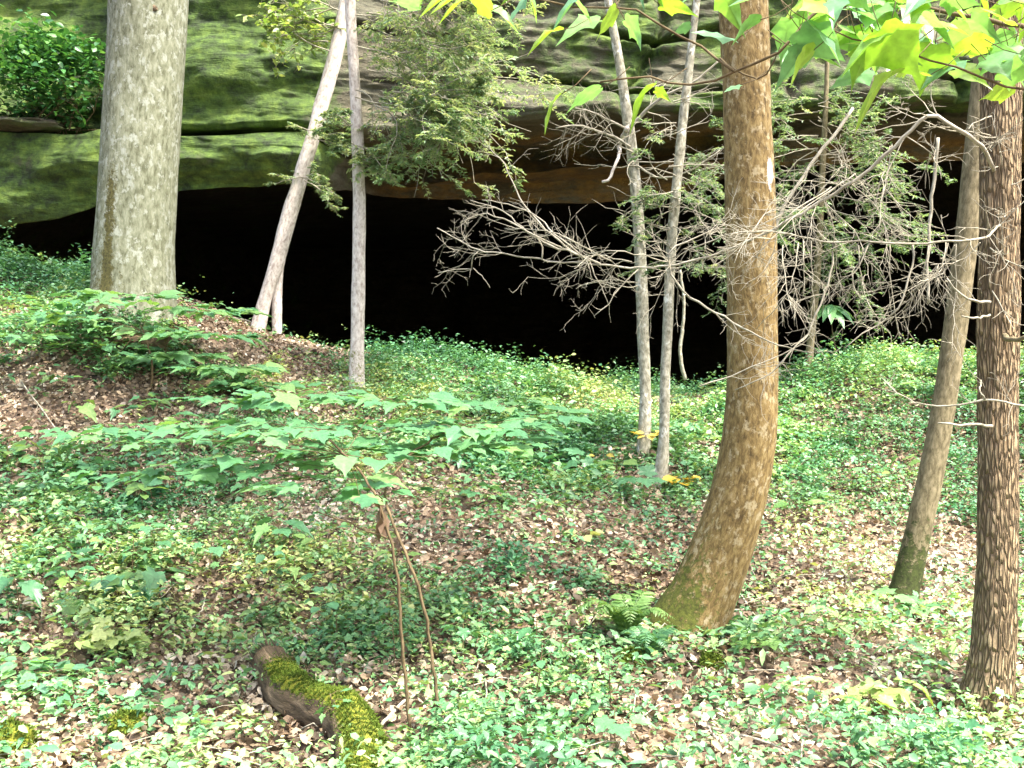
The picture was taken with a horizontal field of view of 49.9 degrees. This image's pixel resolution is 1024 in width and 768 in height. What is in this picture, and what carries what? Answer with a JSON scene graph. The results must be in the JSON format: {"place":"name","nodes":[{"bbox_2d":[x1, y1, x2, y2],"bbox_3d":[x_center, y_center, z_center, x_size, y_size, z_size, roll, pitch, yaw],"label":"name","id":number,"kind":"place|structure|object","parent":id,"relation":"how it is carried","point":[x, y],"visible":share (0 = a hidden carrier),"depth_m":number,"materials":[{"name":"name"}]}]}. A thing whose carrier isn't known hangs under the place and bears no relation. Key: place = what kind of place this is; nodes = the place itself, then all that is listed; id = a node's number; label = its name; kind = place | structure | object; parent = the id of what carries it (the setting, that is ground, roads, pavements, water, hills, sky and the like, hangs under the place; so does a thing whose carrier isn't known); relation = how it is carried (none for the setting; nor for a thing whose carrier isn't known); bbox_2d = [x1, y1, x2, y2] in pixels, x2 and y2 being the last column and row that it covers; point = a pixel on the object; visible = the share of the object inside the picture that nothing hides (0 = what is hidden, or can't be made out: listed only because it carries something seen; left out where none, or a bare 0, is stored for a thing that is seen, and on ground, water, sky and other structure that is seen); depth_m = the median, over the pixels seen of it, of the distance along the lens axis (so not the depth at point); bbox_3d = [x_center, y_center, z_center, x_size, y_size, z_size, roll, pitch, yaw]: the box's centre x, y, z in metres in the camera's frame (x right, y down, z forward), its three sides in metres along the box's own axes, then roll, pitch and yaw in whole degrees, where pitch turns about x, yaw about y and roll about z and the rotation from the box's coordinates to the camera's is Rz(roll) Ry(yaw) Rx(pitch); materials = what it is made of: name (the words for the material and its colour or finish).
{"place":"outdoors","nodes":[
{"label":"outdoors","id":0,"kind":"place"},
{"bbox_2d":[0,0,1023,392],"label":"cliff","id":1,"kind":"structure","parent":0,"point":[240,110],"depth_m":25.03,"materials":[{"name":"stone"}]},
{"bbox_2d":[0,116,64,133],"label":"flat stone","id":2,"kind":"object","parent":1,"relation":"on","point":[26,125],"visible":0.92,"depth_m":14.74,"materials":[{"name":"stone"}]},
{"bbox_2d":[0,4,105,134],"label":"ledge shrub","id":3,"kind":"object","parent":1,"relation":"on","point":[44,55],"visible":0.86,"depth_m":14.78,"materials":[{"name":"green plant"}]},
{"bbox_2d":[0,269,1023,767],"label":"ground","id":4,"kind":"structure","parent":0,"point":[402,719],"depth_m":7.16,"materials":[{"name":"brown plant"}]},
{"bbox_2d":[0,440,34,459],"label":"seedling","id":5,"kind":"object","parent":4,"relation":"on","point":[19,446],"visible":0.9,"depth_m":8.38,"materials":[{"name":"plant"}]},
{"bbox_2d":[0,450,38,470],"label":"seedling","id":6,"kind":"object","parent":4,"relation":"on","point":[23,460],"visible":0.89,"depth_m":8.21,"materials":[{"name":"green plant"}]},
{"bbox_2d":[0,716,39,757],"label":"mossy stone","id":7,"kind":"object","parent":4,"relation":"on","point":[13,731],"visible":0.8,"depth_m":4.76,"materials":[{"name":"green plant"}]},
{"bbox_2d":[0,568,43,609],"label":"seedling","id":8,"kind":"object","parent":4,"relation":"on","point":[32,589],"visible":0.98,"depth_m":5.94,"materials":[{"name":"green plant"}]},
{"bbox_2d":[0,642,57,679],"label":"herb","id":9,"kind":"object","parent":4,"relation":"on","point":[9,665],"visible":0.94,"depth_m":5.32,"materials":[{"name":"green plant"}]},
{"bbox_2d":[29,538,74,565],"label":"seedling","id":10,"kind":"object","parent":4,"relation":"on","point":[60,549],"visible":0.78,"depth_m":6.63,"materials":[{"name":"plant"}]},
{"bbox_2d":[17,659,87,693],"bbox_3d":[-2.239,1.448,5.323,0.320,0.184,0.314,0,0,0],"label":"herb","id":11,"kind":"object","parent":4,"relation":"on","point":[67,665],"visible":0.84,"depth_m":5.32,"materials":[{"name":"green plant"}]},
{"bbox_2d":[41,574,86,589],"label":"seedling","id":12,"kind":"object","parent":4,"relation":"on","point":[62,581],"visible":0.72,"depth_m":6.31,"materials":[{"name":"green plant"}]},
{"bbox_2d":[44,548,91,568],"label":"seedling","id":13,"kind":"object","parent":4,"relation":"on","point":[84,551],"visible":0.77,"depth_m":6.50,"materials":[{"name":"green plant"}]},
{"bbox_2d":[44,552,94,590],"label":"seedling","id":14,"kind":"object","parent":4,"relation":"on","point":[70,573],"visible":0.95,"depth_m":6.27,"materials":[{"name":"green plant"}]},
{"bbox_2d":[42,631,104,663],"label":"herb","id":15,"kind":"object","parent":4,"relation":"on","point":[50,646],"visible":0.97,"depth_m":5.52,"materials":[{"name":"green plant"}]},
{"bbox_2d":[62,399,97,422],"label":"seedling","id":16,"kind":"object","parent":4,"relation":"on","point":[87,408],"visible":0.99,"depth_m":8.91,"materials":[{"name":"plant"}]},
{"bbox_2d":[50,462,114,473],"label":"seedling","id":17,"kind":"object","parent":4,"relation":"on","point":[91,466],"visible":0.55,"depth_m":7.88,"materials":[{"name":"green plant"}]},
{"bbox_2d":[52,586,116,622],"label":"seedling","id":18,"kind":"object","parent":4,"relation":"on","point":[68,610],"visible":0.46,"depth_m":6.04,"materials":[{"name":"green plant"}]},
{"bbox_2d":[71,525,105,554],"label":"seedling","id":19,"kind":"object","parent":4,"relation":"on","point":[93,539],"visible":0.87,"depth_m":6.76,"materials":[{"name":"green plant"}]},
{"bbox_2d":[71,477,117,492],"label":"seedling","id":20,"kind":"object","parent":4,"relation":"on","point":[99,487],"visible":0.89,"depth_m":7.68,"materials":[{"name":"green plant"}]},
{"bbox_2d":[68,572,136,594],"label":"seedling","id":21,"kind":"object","parent":4,"relation":"on","point":[128,575],"visible":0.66,"depth_m":6.15,"materials":[{"name":"plant"}]},
{"bbox_2d":[88,518,137,547],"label":"seedling","id":22,"kind":"object","parent":4,"relation":"on","point":[119,520],"visible":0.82,"depth_m":7.03,"materials":[{"name":"green plant"}]},
{"bbox_2d":[88,572,149,614],"bbox_3d":[-2.185,1.198,6.250,0.398,0.255,0.405,0,0,0],"label":"seedling","id":23,"kind":"object","parent":4,"relation":"on","point":[138,575],"visible":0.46,"depth_m":6.18,"materials":[{"name":"green plant"}]},
{"bbox_2d":[88,617,150,657],"bbox_3d":[-2.026,1.330,5.701,0.342,0.231,0.358,0,0,0],"label":"seedling","id":24,"kind":"object","parent":4,"relation":"on","point":[102,637],"visible":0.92,"depth_m":5.62,"materials":[{"name":"green plant"}]},
{"bbox_2d":[104,404,138,420],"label":"seedling","id":25,"kind":"object","parent":4,"relation":"on","point":[114,412],"visible":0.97,"depth_m":9.01,"materials":[{"name":"green plant"}]},
{"bbox_2d":[92,574,155,615],"bbox_3d":[-2.171,1.202,6.204,0.378,0.257,0.330,0,0,0],"label":"seedling","id":26,"kind":"object","parent":4,"relation":"on","point":[111,577],"visible":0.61,"depth_m":6.16,"materials":[{"name":"green plant"}]},
{"bbox_2d":[103,706,148,735],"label":"clump","id":27,"kind":"object","parent":4,"relation":"on","point":[129,718],"visible":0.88,"depth_m":4.94,"materials":[{"name":"green plant"}]},
{"bbox_2d":[92,333,170,355],"bbox_3d":[-3.481,-0.350,10.067,0.680,0.240,0.221,0,0,-9],"label":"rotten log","id":28,"kind":"object","parent":4,"relation":"on","point":[164,342],"visible":0.4,"depth_m":10.00,"materials":[{"name":"brown wood"}]},
{"bbox_2d":[111,538,152,571],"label":"seedling","id":29,"kind":"object","parent":4,"relation":"on","point":[132,552],"visible":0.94,"depth_m":6.62,"materials":[{"name":"green plant"}]},
{"bbox_2d":[84,0,188,327],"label":"beech tree","id":30,"kind":"object","parent":4,"relation":"on","point":[133,248],"visible":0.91,"depth_m":10.47,"materials":[{"name":"grey plant"}]},
{"bbox_2d":[118,547,161,570],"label":"seedling","id":31,"kind":"object","parent":4,"relation":"on","point":[144,556],"visible":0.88,"depth_m":6.65,"materials":[{"name":"green plant"}]},
{"bbox_2d":[122,515,168,557],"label":"seedling","id":32,"kind":"object","parent":4,"relation":"on","point":[146,529],"visible":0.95,"depth_m":6.82,"materials":[{"name":"green plant"}]},
{"bbox_2d":[124,475,176,504],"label":"seedling","id":33,"kind":"object","parent":4,"relation":"on","point":[137,485],"visible":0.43,"depth_m":7.63,"materials":[{"name":"plant"}]},
{"bbox_2d":[129,560,185,584],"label":"seedling","id":34,"kind":"object","parent":4,"relation":"on","point":[176,574],"visible":0.48,"depth_m":6.59,"materials":[{"name":"green plant"}]},
{"bbox_2d":[134,537,180,547],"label":"seedling","id":35,"kind":"object","parent":4,"relation":"on","point":[167,543],"visible":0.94,"depth_m":6.75,"materials":[{"name":"green plant"}]},
{"bbox_2d":[123,522,191,539],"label":"seedling","id":36,"kind":"object","parent":4,"relation":"on","point":[139,525],"visible":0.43,"depth_m":7.09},
{"bbox_2d":[131,697,184,728],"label":"herb","id":37,"kind":"object","parent":4,"relation":"on","point":[167,702],"visible":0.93,"depth_m":4.92,"materials":[{"name":"green plant"}]},
{"bbox_2d":[0,288,328,392],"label":"maple sapling","id":38,"kind":"object","parent":4,"relation":"on","point":[85,296],"visible":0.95,"depth_m":9.45,"materials":[{"name":"green plant"}]},
{"bbox_2d":[134,566,196,606],"bbox_3d":[-1.995,1.170,6.234,0.378,0.299,0.371,0,0,0],"label":"seedling","id":39,"kind":"object","parent":4,"relation":"on","point":[152,577],"visible":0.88,"depth_m":6.14,"materials":[{"name":"green plant"}]},
{"bbox_2d":[138,411,199,438],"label":"seedling","id":40,"kind":"object","parent":4,"relation":"on","point":[167,418],"visible":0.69,"depth_m":8.56,"materials":[{"name":"green plant"}]},
{"bbox_2d":[156,578,194,610],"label":"seedling","id":41,"kind":"object","parent":4,"relation":"on","point":[171,583],"visible":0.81,"depth_m":6.26,"materials":[{"name":"green plant"}]},
{"bbox_2d":[193,536,234,576],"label":"seedling","id":42,"kind":"object","parent":4,"relation":"on","point":[218,550],"visible":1,"depth_m":6.67,"materials":[{"name":"green plant"}]},
{"bbox_2d":[186,379,244,396],"bbox_3d":[-2.562,0.042,9.548,0.504,0.175,0.163,0,0,-8],"label":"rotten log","id":43,"kind":"object","parent":4,"relation":"on","point":[193,382],"visible":0.46,"depth_m":9.48,"materials":[{"name":"brown wood"}]},
{"bbox_2d":[242,545,290,574],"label":"seedling","id":44,"kind":"object","parent":4,"relation":"on","point":[260,557],"visible":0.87,"depth_m":6.66,"materials":[{"name":"green plant"}]},
{"bbox_2d":[239,601,297,626],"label":"seedling","id":45,"kind":"object","parent":4,"relation":"on","point":[264,620],"visible":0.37,"depth_m":6.22,"materials":[{"name":"plant"}]},
{"bbox_2d":[247,564,292,587],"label":"seedling","id":46,"kind":"object","parent":4,"relation":"on","point":[265,569],"visible":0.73,"depth_m":6.56,"materials":[{"name":"green plant"}]},
{"bbox_2d":[249,517,313,547],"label":"seedling","id":47,"kind":"object","parent":4,"relation":"on","point":[260,529],"visible":0.97,"depth_m":6.97,"materials":[{"name":"green plant"}]},
{"bbox_2d":[236,0,351,333],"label":"leaning pale tree","id":48,"kind":"object","parent":4,"relation":"on","point":[271,289],"visible":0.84,"depth_m":12.13,"materials":[{"name":"grey plant"}]},
{"bbox_2d":[273,555,315,591],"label":"seedling","id":49,"kind":"object","parent":4,"relation":"on","point":[294,570],"visible":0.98,"depth_m":6.55,"materials":[{"name":"plant"}]},
{"bbox_2d":[294,532,332,568],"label":"seedling","id":50,"kind":"object","parent":4,"relation":"on","point":[305,540],"visible":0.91,"depth_m":6.82,"materials":[{"name":"plant"}]},
{"bbox_2d":[296,660,330,674],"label":"seedling","id":51,"kind":"object","parent":4,"relation":"on","point":[324,662],"visible":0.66,"depth_m":5.54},
{"bbox_2d":[38,388,601,741],"bbox_3d":[-1.034,0.841,5.511,3.045,1.646,2.135,0,0,0],"label":"maple sapling","id":52,"kind":"object","parent":4,"relation":"on","point":[481,441],"visible":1,"depth_m":5.27,"materials":[{"name":"green plant"}]},
{"bbox_2d":[246,628,393,767],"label":"mossy log","id":53,"kind":"object","parent":4,"relation":"on","point":[291,689],"visible":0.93,"depth_m":4.90,"materials":[{"name":"plant"}]},
{"bbox_2d":[300,571,341,600],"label":"seedling","id":54,"kind":"object","parent":4,"relation":"on","point":[317,588],"visible":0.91,"depth_m":6.41,"materials":[{"name":"green plant"}]},
{"bbox_2d":[304,598,350,619],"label":"seedling","id":55,"kind":"object","parent":4,"relation":"on","point":[332,604],"visible":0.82,"depth_m":6.01,"materials":[{"name":"green plant"}]},
{"bbox_2d":[314,688,351,723],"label":"seedling","id":56,"kind":"object","parent":4,"relation":"on","point":[321,710],"visible":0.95,"depth_m":4.73,"materials":[{"name":"green plant"}]},
{"bbox_2d":[373,534,422,569],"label":"seedling","id":57,"kind":"object","parent":4,"relation":"on","point":[378,553],"visible":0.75,"depth_m":6.64,"materials":[{"name":"plant"}]},
{"bbox_2d":[376,625,420,662],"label":"seedling","id":58,"kind":"object","parent":4,"relation":"on","point":[396,632],"visible":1,"depth_m":5.55,"materials":[{"name":"green plant"}]},
{"bbox_2d":[380,607,418,651],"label":"seedling","id":59,"kind":"object","parent":4,"relation":"on","point":[410,610],"visible":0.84,"depth_m":5.74,"materials":[{"name":"green plant"}]},
{"bbox_2d":[381,691,420,727],"bbox_3d":[-0.507,1.485,4.948,0.063,0.098,0.439,0,0,27],"label":"fallen stick","id":60,"kind":"object","parent":4,"relation":"on","point":[387,718],"visible":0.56,"depth_m":4.95,"materials":[{"name":"wood"}]},
{"bbox_2d":[309,0,573,390],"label":"slender white tree","id":61,"kind":"object","parent":4,"relation":"on","point":[442,119],"visible":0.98,"depth_m":10.11,"materials":[{"name":"green plant"}]},
{"bbox_2d":[440,622,484,656],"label":"seedling","id":62,"kind":"object","parent":4,"relation":"on","point":[463,632],"visible":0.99,"depth_m":5.52,"materials":[{"name":"green plant"}]},
{"bbox_2d":[457,667,495,695],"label":"seedling","id":63,"kind":"object","parent":4,"relation":"on","point":[478,676],"visible":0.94,"depth_m":4.96,"materials":[{"name":"green plant"}]},
{"bbox_2d":[459,485,504,500],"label":"seedling","id":64,"kind":"object","parent":4,"relation":"on","point":[468,492],"visible":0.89,"depth_m":7.92,"materials":[{"name":"green plant"}]},
{"bbox_2d":[0,218,1023,767],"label":"ground cover","id":65,"kind":"object","parent":4,"relation":"on","point":[956,734],"visible":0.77,"depth_m":6.76,"materials":[{"name":"green plant"}]},
{"bbox_2d":[0,270,1023,767],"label":"twig litter","id":66,"kind":"object","parent":4,"relation":"on","point":[544,576],"visible":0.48,"depth_m":5.96,"materials":[{"name":"wood"}]},
{"bbox_2d":[518,644,560,691],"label":"seedling","id":67,"kind":"object","parent":4,"relation":"on","point":[540,663],"visible":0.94,"depth_m":5.13,"materials":[{"name":"green plant"}]},
{"bbox_2d":[518,616,562,670],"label":"seedling","id":68,"kind":"object","parent":4,"relation":"on","point":[523,632],"visible":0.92,"depth_m":5.45,"materials":[{"name":"green plant"}]},
{"bbox_2d":[543,625,600,661],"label":"seedling","id":69,"kind":"object","parent":4,"relation":"on","point":[575,637],"visible":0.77,"depth_m":5.60,"materials":[{"name":"green plant"}]},
{"bbox_2d":[562,447,598,468],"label":"seedling","id":70,"kind":"object","parent":4,"relation":"on","point":[587,460],"visible":0.84,"depth_m":9.17,"materials":[{"name":"green plant"}]},
{"bbox_2d":[567,529,603,541],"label":"herb","id":71,"kind":"object","parent":4,"relation":"on","point":[587,538],"visible":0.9,"depth_m":7.42,"materials":[{"name":"yellow plant"}]},
{"bbox_2d":[588,663,634,710],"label":"seedling","id":72,"kind":"object","parent":4,"relation":"on","point":[627,678],"visible":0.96,"depth_m":4.88,"materials":[{"name":"green plant"}]},
{"bbox_2d":[597,458,637,467],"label":"seedling","id":73,"kind":"object","parent":4,"relation":"on","point":[632,461],"visible":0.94,"depth_m":9.07,"materials":[{"name":"plant"}]},
{"bbox_2d":[581,691,657,743],"bbox_3d":[0.417,1.432,4.609,0.305,0.221,0.264,0,0,35],"label":"seedling","id":74,"kind":"object","parent":4,"relation":"on","point":[604,722],"visible":0.98,"depth_m":4.58,"materials":[{"name":"green plant"}]},
{"bbox_2d":[573,590,674,636],"bbox_3d":[0.624,1.245,5.832,0.548,0.244,0.441,0,0,-40],"label":"fern","id":75,"kind":"object","parent":4,"relation":"on","point":[628,613],"visible":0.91,"depth_m":5.81,"materials":[{"name":"plant"}]},
{"bbox_2d":[540,0,723,456],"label":"thin grey tree","id":76,"kind":"object","parent":4,"relation":"on","point":[635,180],"visible":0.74,"depth_m":9.55,"materials":[{"name":"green plant"}]},
{"bbox_2d":[617,644,646,670],"bbox_3d":[0.597,1.386,5.517,0.150,0.173,0.154,0,0,-35],"label":"mossy stone","id":77,"kind":"object","parent":4,"relation":"on","point":[627,654],"visible":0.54,"depth_m":5.50,"materials":[{"name":"green plant"}]},
{"bbox_2d":[617,464,667,505],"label":"seedling","id":78,"kind":"object","parent":4,"relation":"on","point":[648,471],"visible":0.98,"depth_m":8.56,"materials":[{"name":"green plant"}]},
{"bbox_2d":[632,426,670,453],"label":"herb","id":79,"kind":"object","parent":4,"relation":"on","point":[651,436],"visible":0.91,"depth_m":9.52,"materials":[{"name":"yellow plant"}]},
{"bbox_2d":[618,625,687,655],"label":"fern","id":80,"kind":"object","parent":4,"relation":"on","point":[641,637],"visible":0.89,"depth_m":5.61,"materials":[{"name":"green plant"}]},
{"bbox_2d":[592,0,726,490],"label":"thin grey tree","id":81,"kind":"object","parent":4,"relation":"on","point":[662,454],"visible":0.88,"depth_m":9.01,"materials":[{"name":"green plant"}]},
{"bbox_2d":[662,474,700,485],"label":"herb","id":82,"kind":"object","parent":4,"relation":"on","point":[668,478],"visible":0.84,"depth_m":8.79,"materials":[{"name":"yellow plant"}]},
{"bbox_2d":[678,270,686,379],"bbox_3d":[1.674,-0.579,10.801,0.084,1.086,0.044,0,0,0],"label":"dead sapling","id":83,"kind":"object","parent":4,"relation":"on","point":[681,341],"visible":0.93,"depth_m":10.79,"materials":[{"name":"wood"}]},
{"bbox_2d":[698,647,725,671],"bbox_3d":[1.009,1.395,5.517,0.167,0.153,0.166,0,0,0],"label":"mossy stone","id":84,"kind":"object","parent":4,"relation":"on","point":[712,657],"visible":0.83,"depth_m":5.49,"materials":[{"name":"green plant"}]},
{"bbox_2d":[647,0,778,641],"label":"curved tree","id":85,"kind":"object","parent":4,"relation":"on","point":[704,588],"visible":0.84,"depth_m":6.02,"materials":[{"name":"brown plant"}]},
{"bbox_2d":[705,650,749,696],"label":"seedling","id":86,"kind":"object","parent":4,"relation":"on","point":[728,658],"visible":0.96,"depth_m":5.21,"materials":[{"name":"plant"}]},
{"bbox_2d":[432,0,1023,722],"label":"furrowed tree","id":87,"kind":"object","parent":4,"relation":"on","point":[992,656],"visible":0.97,"depth_m":5.12,"materials":[{"name":"brown plant"}]},
{"bbox_2d":[389,0,1023,134],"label":"maple bough","id":88,"kind":"object","parent":87,"relation":"attached to","point":[884,39],"visible":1,"depth_m":2.20,"materials":[{"name":"green plant"}]},
{"bbox_2d":[912,137,941,302],"bbox_3d":[2.446,-0.967,6.495,0.184,0.978,0.067,0,0,15],"label":"hanging stick","id":89,"kind":"object","parent":87,"relation":"hanging from","point":[931,203],"visible":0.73,"depth_m":6.49,"materials":[{"name":"wood"}]},
{"bbox_2d":[709,683,760,700],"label":"herb","id":90,"kind":"object","parent":4,"relation":"on","point":[753,687],"visible":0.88,"depth_m":5.17,"materials":[{"name":"green plant"}]},
{"bbox_2d":[701,725,790,751],"bbox_3d":[0.977,1.496,4.619,0.412,0.071,0.081,0,0,32],"label":"fallen stick","id":91,"kind":"object","parent":4,"relation":"on","point":[742,735],"visible":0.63,"depth_m":4.62,"materials":[{"name":"wood"}]},
{"bbox_2d":[728,633,790,658],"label":"seedling","id":92,"kind":"object","parent":4,"relation":"on","point":[774,646],"visible":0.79,"depth_m":5.55,"materials":[{"name":"plant"}]},
{"bbox_2d":[772,499,824,523],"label":"seedling","id":93,"kind":"object","parent":4,"relation":"on","point":[780,503],"visible":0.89,"depth_m":8.36,"materials":[{"name":"plant"}]},
{"bbox_2d":[776,107,853,370],"bbox_3d":[2.220,-0.621,8.393,0.915,3.091,0.492,0,0,0],"label":"dead pole","id":94,"kind":"object","parent":4,"relation":"on","point":[825,145],"visible":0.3,"depth_m":8.49,"materials":[{"name":"wood"}]},
{"bbox_2d":[683,61,956,383],"bbox_3d":[3.137,-2.349,11.640,2.961,4.730,1.896,0,0,0],"label":"young hemlock","id":95,"kind":"object","parent":4,"relation":"on","point":[874,157],"visible":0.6,"depth_m":11.65,"materials":[{"name":"green plant"}]},
{"bbox_2d":[808,304,855,357],"bbox_3d":[3.446,-0.569,11.860,0.516,0.585,0.573,0,0,0],"label":"leafy sapling","id":96,"kind":"object","parent":4,"relation":"on","point":[831,311],"visible":0.88,"depth_m":11.70,"materials":[{"name":"green plant"}]},
{"bbox_2d":[829,685,900,720],"bbox_3d":[1.627,1.480,5.030,0.300,0.171,0.312,0,0,42],"label":"seedling","id":97,"kind":"object","parent":4,"relation":"on","point":[886,698],"visible":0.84,"depth_m":5.02,"materials":[{"name":"yellow plant"}]},
{"bbox_2d":[871,657,889,683],"bbox_3d":[1.806,1.431,5.447,0.106,0.113,0.200,0,0,0],"label":"fallen stick","id":98,"kind":"object","parent":4,"relation":"on","point":[874,668],"visible":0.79,"depth_m":5.42,"materials":[{"name":"wood"}]},
{"bbox_2d":[861,587,917,608],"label":"seedling","id":99,"kind":"object","parent":4,"relation":"on","point":[900,597],"visible":0.69,"depth_m":6.64,"materials":[{"name":"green plant"}]},
{"bbox_2d":[856,677,934,707],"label":"seedling","id":100,"kind":"object","parent":4,"relation":"on","point":[904,696],"visible":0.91,"depth_m":5.18,"materials":[{"name":"yellow plant"}]},
{"bbox_2d":[895,595,946,619],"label":"seedling","id":101,"kind":"object","parent":4,"relation":"on","point":[922,612],"visible":0.59,"depth_m":6.53,"materials":[{"name":"green plant"}]},
{"bbox_2d":[886,0,981,604],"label":"leaning tan tree","id":102,"kind":"object","parent":4,"relation":"on","point":[907,576],"visible":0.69,"depth_m":6.84,"materials":[{"name":"brown plant"}]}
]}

